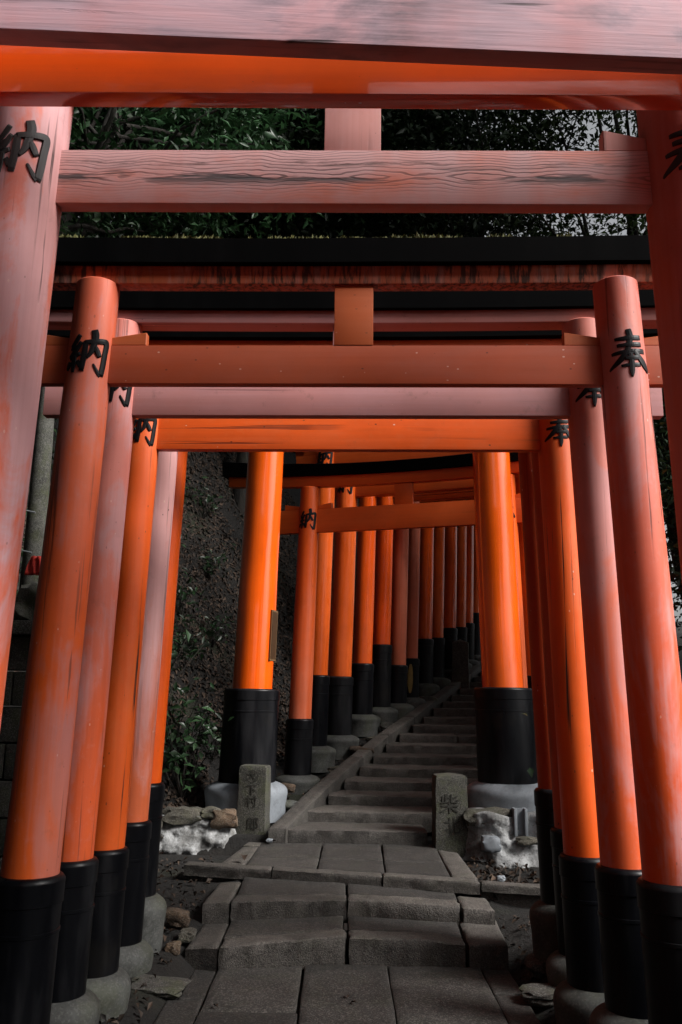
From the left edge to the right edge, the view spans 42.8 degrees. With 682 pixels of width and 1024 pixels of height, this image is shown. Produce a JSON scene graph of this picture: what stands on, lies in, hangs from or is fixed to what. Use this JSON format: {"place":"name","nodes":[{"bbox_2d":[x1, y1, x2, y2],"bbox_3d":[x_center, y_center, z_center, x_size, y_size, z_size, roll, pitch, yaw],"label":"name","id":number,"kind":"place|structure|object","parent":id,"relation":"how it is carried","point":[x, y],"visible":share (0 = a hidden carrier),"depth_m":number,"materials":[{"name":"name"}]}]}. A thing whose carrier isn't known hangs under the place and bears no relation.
{"place":"outdoors","nodes":[
{"label":"outdoors","id":0,"kind":"place"},
{"bbox_2d":[3,418,681,1023],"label":"ground","id":1,"kind":"structure","parent":0,"point":[179,966],"depth_m":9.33,"materials":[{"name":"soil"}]},
{"bbox_2d":[0,620,32,871],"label":"block wall","id":2,"kind":"structure","parent":1,"relation":"on","point":[17,661],"depth_m":6.14,"materials":[{"name":"stone"}]},
{"bbox_2d":[14,582,37,619],"bbox_3d":[-2.243,0.682,6.487,0.332,0.336,0.318,1,-12,0],"label":"boulder","id":3,"kind":"object","parent":2,"relation":"on","point":[25,602],"visible":0.31,"depth_m":6.37,"materials":[{"name":"stone"}]},
{"bbox_2d":[13,387,53,619],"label":"lichened pillar","id":4,"kind":"structure","parent":2,"relation":"on","point":[38,499],"depth_m":6.74,"materials":[{"name":"stone"},{"name":"lichen"}]},
{"bbox_2d":[24,556,40,575],"bbox_3d":[-2.267,0.398,6.454,0.141,0.144,0.044,1,-12,0],"label":"red cloth","id":5,"kind":"object","parent":4,"relation":"hanging from","point":[33,566],"visible":0.79,"depth_m":6.45,"materials":[{"name":"red fabric"}]},
{"bbox_2d":[15,508,26,601],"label":"shrub","id":6,"kind":"object","parent":1,"relation":"on","point":[20,562],"visible":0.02,"depth_m":6.91,"materials":[{"name":"green plant"}]},
{"bbox_2d":[31,212,166,468],"bbox_3d":[-5.158,-2.005,9.542,6.684,5.652,6.900,9,-15,-35],"label":"tree","id":7,"kind":"object","parent":1,"relation":"on","point":[71,222],"visible":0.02,"depth_m":8.97,"materials":[{"name":"green plant"}]},
{"bbox_2d":[74,107,190,236],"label":"tree","id":8,"kind":"object","parent":1,"relation":"on","point":[98,215],"visible":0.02,"depth_m":10.36,"materials":[{"name":"green plant"}]},
{"bbox_2d":[76,107,195,219],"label":"tree","id":9,"kind":"object","parent":1,"relation":"on","point":[129,147],"visible":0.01,"depth_m":14.50,"materials":[{"name":"green plant"}]},
{"bbox_2d":[131,974,191,998],"bbox_3d":[-1.010,2.612,4.777,0.369,0.083,0.243,1,-12,0],"label":"loose stone","id":10,"kind":"object","parent":1,"relation":"on","point":[165,987],"visible":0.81,"depth_m":4.73,"materials":[{"name":"stone"}]},
{"bbox_2d":[164,941,181,955],"bbox_3d":[-1.016,2.638,5.261,0.095,0.076,0.098,1,-12,0],"label":"loose stone","id":11,"kind":"object","parent":1,"relation":"on","point":[175,946],"visible":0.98,"depth_m":5.23,"materials":[{"name":"brown stone"}]},
{"bbox_2d":[165,907,189,927],"bbox_3d":[-1.057,2.621,5.628,0.179,0.118,0.145,1,-12,0],"label":"loose stone","id":12,"kind":"object","parent":1,"relation":"on","point":[178,917],"visible":0.94,"depth_m":5.57,"materials":[{"name":"brown stone"}]},
{"bbox_2d":[174,608,185,626],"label":"shrub","id":13,"kind":"object","parent":1,"relation":"on","point":[182,616],"visible":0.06,"depth_m":9.86,"materials":[{"name":"green plant"}]},
{"bbox_2d":[177,927,196,943],"bbox_3d":[-0.956,2.639,5.415,0.111,0.086,0.114,1,-12,0],"label":"loose stone","id":14,"kind":"object","parent":1,"relation":"on","point":[186,935],"visible":0.98,"depth_m":5.38,"materials":[{"name":"grey stone"}]},
{"bbox_2d":[170,620,203,672],"bbox_3d":[-2.001,1.467,9.197,0.749,0.772,1.049,11,-16,-40],"label":"shrub","id":15,"kind":"object","parent":1,"relation":"on","point":[175,650],"visible":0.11,"depth_m":9.09,"materials":[{"name":"green plant"}]},
{"bbox_2d":[74,107,303,235],"bbox_3d":[-4.008,-8.334,18.745,11.499,9.419,11.140,-2,-12,14],"label":"tree","id":16,"kind":"object","parent":1,"relation":"on","point":[149,216],"visible":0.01,"depth_m":17.90,"materials":[{"name":"green plant"}]},
{"bbox_2d":[167,614,212,717],"bbox_3d":[-1.963,1.537,8.448,1.326,1.419,1.429,1,-12,0],"label":"shrub","id":17,"kind":"object","parent":1,"relation":"on","point":[194,651],"visible":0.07,"depth_m":8.59,"materials":[{"name":"green plant"}]},
{"bbox_2d":[175,568,205,618],"bbox_3d":[-1.915,0.984,10.427,0.610,0.628,0.640,-7,-14,32],"label":"shrub","id":18,"kind":"object","parent":1,"relation":"on","point":[182,594],"visible":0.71,"depth_m":10.41,"materials":[{"name":"green plant"}]},
{"bbox_2d":[59,107,322,237],"bbox_3d":[-2.387,-3.705,9.363,5.099,5.786,4.714,8,-14,-31],"label":"tree","id":19,"kind":"object","parent":1,"relation":"on","point":[104,134],"visible":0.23,"depth_m":9.65,"materials":[{"name":"green plant"}]},
{"bbox_2d":[173,619,208,659],"bbox_3d":[-1.823,1.466,10.012,0.498,0.487,0.517,-3,-13,19],"label":"shrub","id":20,"kind":"object","parent":1,"relation":"on","point":[181,638],"visible":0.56,"depth_m":10.05,"materials":[{"name":"green plant"}]},
{"bbox_2d":[165,677,222,752],"bbox_3d":[-1.616,2.069,8.861,0.943,0.908,0.926,1,-12,0],"label":"shrub","id":21,"kind":"object","parent":1,"relation":"on","point":[219,715],"visible":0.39,"depth_m":8.69,"materials":[{"name":"green plant"}]},
{"bbox_2d":[162,682,233,797],"bbox_3d":[-1.536,2.213,8.430,1.075,1.108,1.088,1,-12,0],"label":"shrub","id":22,"kind":"object","parent":1,"relation":"on","point":[173,757],"visible":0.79,"depth_m":8.29,"materials":[{"name":"green plant"}]},
{"bbox_2d":[159,806,237,854],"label":"rubble wall","id":23,"kind":"structure","parent":1,"relation":"on","point":[190,830],"depth_m":7.62,"materials":[{"name":"grey stone"}]},
{"bbox_2d":[184,472,230,519],"bbox_3d":[-1.917,-0.211,12.321,0.799,0.690,0.535,8,-14,-29],"label":"shrub","id":24,"kind":"object","parent":1,"relation":"on","point":[206,500],"visible":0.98,"depth_m":12.25,"materials":[{"name":"green plant"}]},
{"bbox_2d":[197,713,220,761],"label":"shrub","id":25,"kind":"object","parent":1,"relation":"on","point":[212,748],"visible":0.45,"depth_m":9.15,"materials":[{"name":"green plant"}]},
{"bbox_2d":[185,534,235,578],"bbox_3d":[-1.692,0.607,11.569,0.620,0.646,0.541,-10,-16,41],"label":"shrub","id":26,"kind":"object","parent":1,"relation":"on","point":[209,572],"visible":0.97,"depth_m":11.54,"materials":[{"name":"green plant"}]},
{"bbox_2d":[199,610,235,647],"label":"shrub","id":27,"kind":"object","parent":1,"relation":"on","point":[217,629],"visible":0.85,"depth_m":10.60,"materials":[{"name":"green plant"}]},
{"bbox_2d":[66,107,400,237],"bbox_3d":[-2.805,-6.098,14.026,8.540,7.221,8.816,-9,-15,38],"label":"tree","id":28,"kind":"object","parent":1,"relation":"on","point":[246,222],"visible":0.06,"depth_m":12.96,"materials":[{"name":"green plant"}]},
{"bbox_2d":[236,764,270,834],"bbox_3d":[-0.789,2.749,7.878,0.269,0.891,0.246,-1,-12,8],"label":"marker post","id":29,"kind":"object","parent":1,"relation":"on","point":[253,807],"visible":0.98,"depth_m":7.80,"materials":[{"name":"stone"}]},
{"bbox_2d":[282,783,295,792],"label":"loose stone","id":30,"kind":"object","parent":1,"relation":"on","point":[290,787],"visible":0.56,"depth_m":8.57,"materials":[{"name":"brown stone"}]},
{"bbox_2d":[285,800,297,809],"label":"loose stone","id":31,"kind":"object","parent":1,"relation":"on","point":[289,804],"visible":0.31,"depth_m":8.24,"materials":[{"name":"grey stone"}]},
{"bbox_2d":[76,107,526,515],"bbox_3d":[-1.245,-4.350,14.824,8.955,9.487,9.484,1,-12,0],"label":"tree","id":32,"kind":"object","parent":1,"relation":"on","point":[239,494],"visible":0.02,"depth_m":13.91,"materials":[{"name":"green plant"}]},
{"bbox_2d":[327,766,337,772],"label":"loose stone","id":33,"kind":"object","parent":1,"relation":"on","point":[331,769],"visible":0.3,"depth_m":9.32,"materials":[{"name":"grey stone"}]},
{"bbox_2d":[0,231,681,1023],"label":"torii gate","id":34,"kind":"structure","parent":1,"relation":"on","point":[90,361],"depth_m":3.81,"materials":[{"name":"red paint"}]},
{"bbox_2d":[0,106,681,727],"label":"torii gate","id":35,"kind":"structure","parent":1,"relation":"on","point":[48,176],"depth_m":3.23,"materials":[{"name":"red paint"}]},
{"bbox_2d":[0,0,681,74],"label":"torii gate","id":36,"kind":"structure","parent":1,"relation":"on","point":[639,36],"depth_m":2.24,"materials":[{"name":"pink paint"}]},
{"bbox_2d":[0,45,681,109],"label":"torii gate","id":37,"kind":"structure","parent":1,"relation":"on","point":[48,77],"depth_m":2.73,"materials":[{"name":"orange paint"}]},
{"bbox_2d":[119,452,566,986],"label":"torii gate","id":38,"kind":"structure","parent":1,"relation":"on","point":[136,953],"depth_m":5.17,"materials":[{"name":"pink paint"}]},
{"bbox_2d":[154,842,540,1023],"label":"stone path","id":39,"kind":"structure","parent":1,"relation":"on","point":[418,931],"depth_m":5.34,"materials":[{"name":"stone"}]},
{"bbox_2d":[496,875,504,881],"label":"loose stone","id":40,"kind":"object","parent":39,"relation":"on","point":[500,878],"visible":0.98,"depth_m":6.31,"materials":[{"name":"white stone"}]},
{"bbox_2d":[142,452,557,961],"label":"torii gate","id":41,"kind":"structure","parent":1,"relation":"on","point":[542,915],"depth_m":5.42,"materials":[{"name":"orange paint"}]},
{"bbox_2d":[149,112,554,236],"bbox_3d":[-0.471,-7.236,22.692,13.631,11.136,13.018,11,-16,-40],"label":"tree","id":42,"kind":"object","parent":1,"relation":"on","point":[464,145],"depth_m":21.83,"materials":[{"name":"green plant"}]},
{"bbox_2d":[47,329,657,1023],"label":"torii gate","id":43,"kind":"structure","parent":1,"relation":"on","point":[579,995],"depth_m":4.76,"materials":[{"name":"orange paint"}]},
{"bbox_2d":[43,290,662,1023],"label":"torii gate","id":44,"kind":"structure","parent":1,"relation":"on","point":[617,876],"depth_m":4.25,"materials":[{"name":"red paint"}]},
{"bbox_2d":[204,452,537,822],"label":"torii gate","id":45,"kind":"structure","parent":1,"relation":"on","point":[505,744],"depth_m":8.21,"materials":[{"name":"orange paint"}]},
{"bbox_2d":[222,452,527,794],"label":"torii gate","id":46,"kind":"structure","parent":1,"relation":"on","point":[309,519],"depth_m":9.29,"materials":[{"name":"orange-red painted wood"},{"name":"black paint"},{"name":"cast stone"}]},
{"bbox_2d":[268,661,481,851],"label":"stone stairs","id":47,"kind":"structure","parent":1,"relation":"on","point":[381,795],"depth_m":8.94,"materials":[{"name":"stone"}]},
{"bbox_2d":[349,746,374,753],"bbox_3d":[0.239,2.752,9.988,0.294,0.130,0.234,1,-12,0],"label":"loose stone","id":48,"kind":"object","parent":47,"relation":"on","point":[353,749],"visible":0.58,"depth_m":9.90,"materials":[{"name":"grey stone"}]},
{"bbox_2d":[181,109,572,237],"bbox_3d":[-0.188,-5.534,16.988,9.228,10.126,9.033,1,-12,0],"label":"tree","id":49,"kind":"object","parent":1,"relation":"on","point":[336,215],"visible":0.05,"depth_m":15.32,"materials":[{"name":"green plant"}]},
{"bbox_2d":[293,452,473,759],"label":"torii gate","id":50,"kind":"structure","parent":1,"relation":"on","point":[341,739],"depth_m":10.35,"materials":[{"name":"orange-red painted wood"},{"name":"black paint"},{"name":"cast stone"}]},
{"bbox_2d":[380,722,397,731],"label":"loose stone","id":51,"kind":"object","parent":1,"relation":"on","point":[384,725],"visible":0.45,"depth_m":11.04,"materials":[{"name":"stone"}]},
{"bbox_2d":[351,488,473,736],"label":"torii gate","id":52,"kind":"structure","parent":1,"relation":"on","point":[365,722],"depth_m":11.27,"materials":[{"name":"orange-red painted wood"},{"name":"black paint"},{"name":"cast stone"}]},
{"bbox_2d":[296,452,535,772],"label":"torii gate","id":53,"kind":"structure","parent":1,"relation":"on","point":[323,756],"depth_m":9.82,"materials":[{"name":"orange-red painted wood"},{"name":"black paint"},{"name":"cast stone"}]},
{"bbox_2d":[372,490,473,728],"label":"torii gate","id":54,"kind":"structure","parent":1,"relation":"on","point":[384,710],"depth_m":11.72,"materials":[{"name":"orange-red painted wood"},{"name":"black paint"},{"name":"cast stone"}]},
{"bbox_2d":[418,502,439,695],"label":"torii gate","id":55,"kind":"structure","parent":1,"relation":"on","point":[427,687],"depth_m":13.21,"materials":[{"name":"orange-red painted wood"},{"name":"black paint"},{"name":"cast stone"}]},
{"bbox_2d":[390,492,473,720],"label":"torii gate","id":56,"kind":"structure","parent":1,"relation":"on","point":[399,672],"depth_m":12.00,"materials":[{"name":"orange-red painted wood"},{"name":"black paint"},{"name":"cast stone"}]},
{"bbox_2d":[406,497,473,708],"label":"torii gate","id":57,"kind":"structure","parent":1,"relation":"on","point":[413,665],"depth_m":12.40,"materials":[{"name":"orange-red painted wood"},{"name":"black paint"},{"name":"cast stone"}]},
{"bbox_2d":[432,501,450,690],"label":"torii gate","id":58,"kind":"structure","parent":1,"relation":"on","point":[440,680],"depth_m":13.69,"materials":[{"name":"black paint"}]},
{"bbox_2d":[432,773,467,857],"bbox_3d":[0.949,2.741,7.578,0.299,0.907,0.245,1,-12,-3],"label":"marker post","id":59,"kind":"object","parent":1,"relation":"on","point":[449,808],"visible":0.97,"depth_m":7.50,"materials":[{"name":"stone"}]},
{"bbox_2d":[443,500,457,681],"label":"torii gate","id":60,"kind":"structure","parent":1,"relation":"on","point":[450,631],"depth_m":14.31,"materials":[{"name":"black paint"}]},
{"bbox_2d":[274,108,643,237],"bbox_3d":[1.373,-3.113,15.114,8.094,11.484,7.730,5,-13,-21],"label":"tree","id":61,"kind":"object","parent":1,"relation":"on","point":[436,218],"visible":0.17,"depth_m":14.71,"materials":[{"name":"green plant"}]},
{"bbox_2d":[452,639,469,688],"bbox_3d":[1.896,2.530,13.780,0.272,1.020,0.253,-1,-12,10],"label":"marker post","id":62,"kind":"object","parent":1,"relation":"on","point":[460,660],"visible":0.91,"depth_m":13.69,"materials":[{"name":"stone"}]},
{"bbox_2d":[456,500,471,668],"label":"torii gate","id":63,"kind":"structure","parent":1,"relation":"on","point":[461,627],"depth_m":14.99,"materials":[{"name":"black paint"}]},
{"bbox_2d":[466,499,479,665],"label":"torii gate","id":64,"kind":"structure","parent":1,"relation":"on","point":[470,625],"depth_m":15.32,"materials":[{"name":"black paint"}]},
{"bbox_2d":[473,526,480,660],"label":"torii gate","id":65,"kind":"structure","parent":1,"relation":"on","point":[477,654],"depth_m":15.67,"materials":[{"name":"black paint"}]},
{"bbox_2d":[462,807,538,867],"bbox_3d":[1.462,2.800,7.474,0.900,0.523,0.623,1,-12,0],"label":"rock","id":66,"kind":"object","parent":1,"relation":"on","point":[491,836],"depth_m":7.33,"materials":[{"name":"stone"}]},
{"bbox_2d":[511,807,527,835],"bbox_3d":[1.520,2.633,7.399,0.114,0.220,0.130,1,-12,0],"label":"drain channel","id":67,"kind":"object","parent":66,"relation":"in","point":[520,819],"visible":0.96,"depth_m":7.37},
{"bbox_2d":[519,983,555,1006],"bbox_3d":[1.143,2.637,4.740,0.347,0.081,0.200,1,-12,0],"label":"loose stone","id":68,"kind":"object","parent":1,"relation":"on","point":[537,994],"visible":0.52,"depth_m":4.69,"materials":[{"name":"stone"}]},
{"bbox_2d":[415,109,681,600],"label":"tree","id":69,"kind":"object","parent":1,"relation":"on","point":[617,114],"visible":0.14,"depth_m":14.29,"materials":[{"name":"green plant"}]},
{"bbox_2d":[566,128,647,234],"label":"tree","id":70,"kind":"object","parent":1,"relation":"on","point":[641,225],"visible":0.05,"depth_m":12.65,"materials":[{"name":"green plant"}]},
{"bbox_2d":[653,390,681,651],"bbox_3d":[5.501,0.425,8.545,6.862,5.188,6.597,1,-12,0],"label":"tree","id":71,"kind":"object","parent":1,"relation":"on","point":[670,546],"visible":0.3,"depth_m":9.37,"materials":[{"name":"green plant"}]},
{"bbox_2d":[78,109,681,621],"label":"sky","id":72,"kind":"structure","parent":0,"point":[592,131],"materials":[{"name":"white"}]},
{"bbox_2d":[521,713,533,776],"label":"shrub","id":73,"kind":"object","parent":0,"point":[530,771],"visible":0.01,"depth_m":7.69,"materials":[{"name":"green plant"}]}
]}

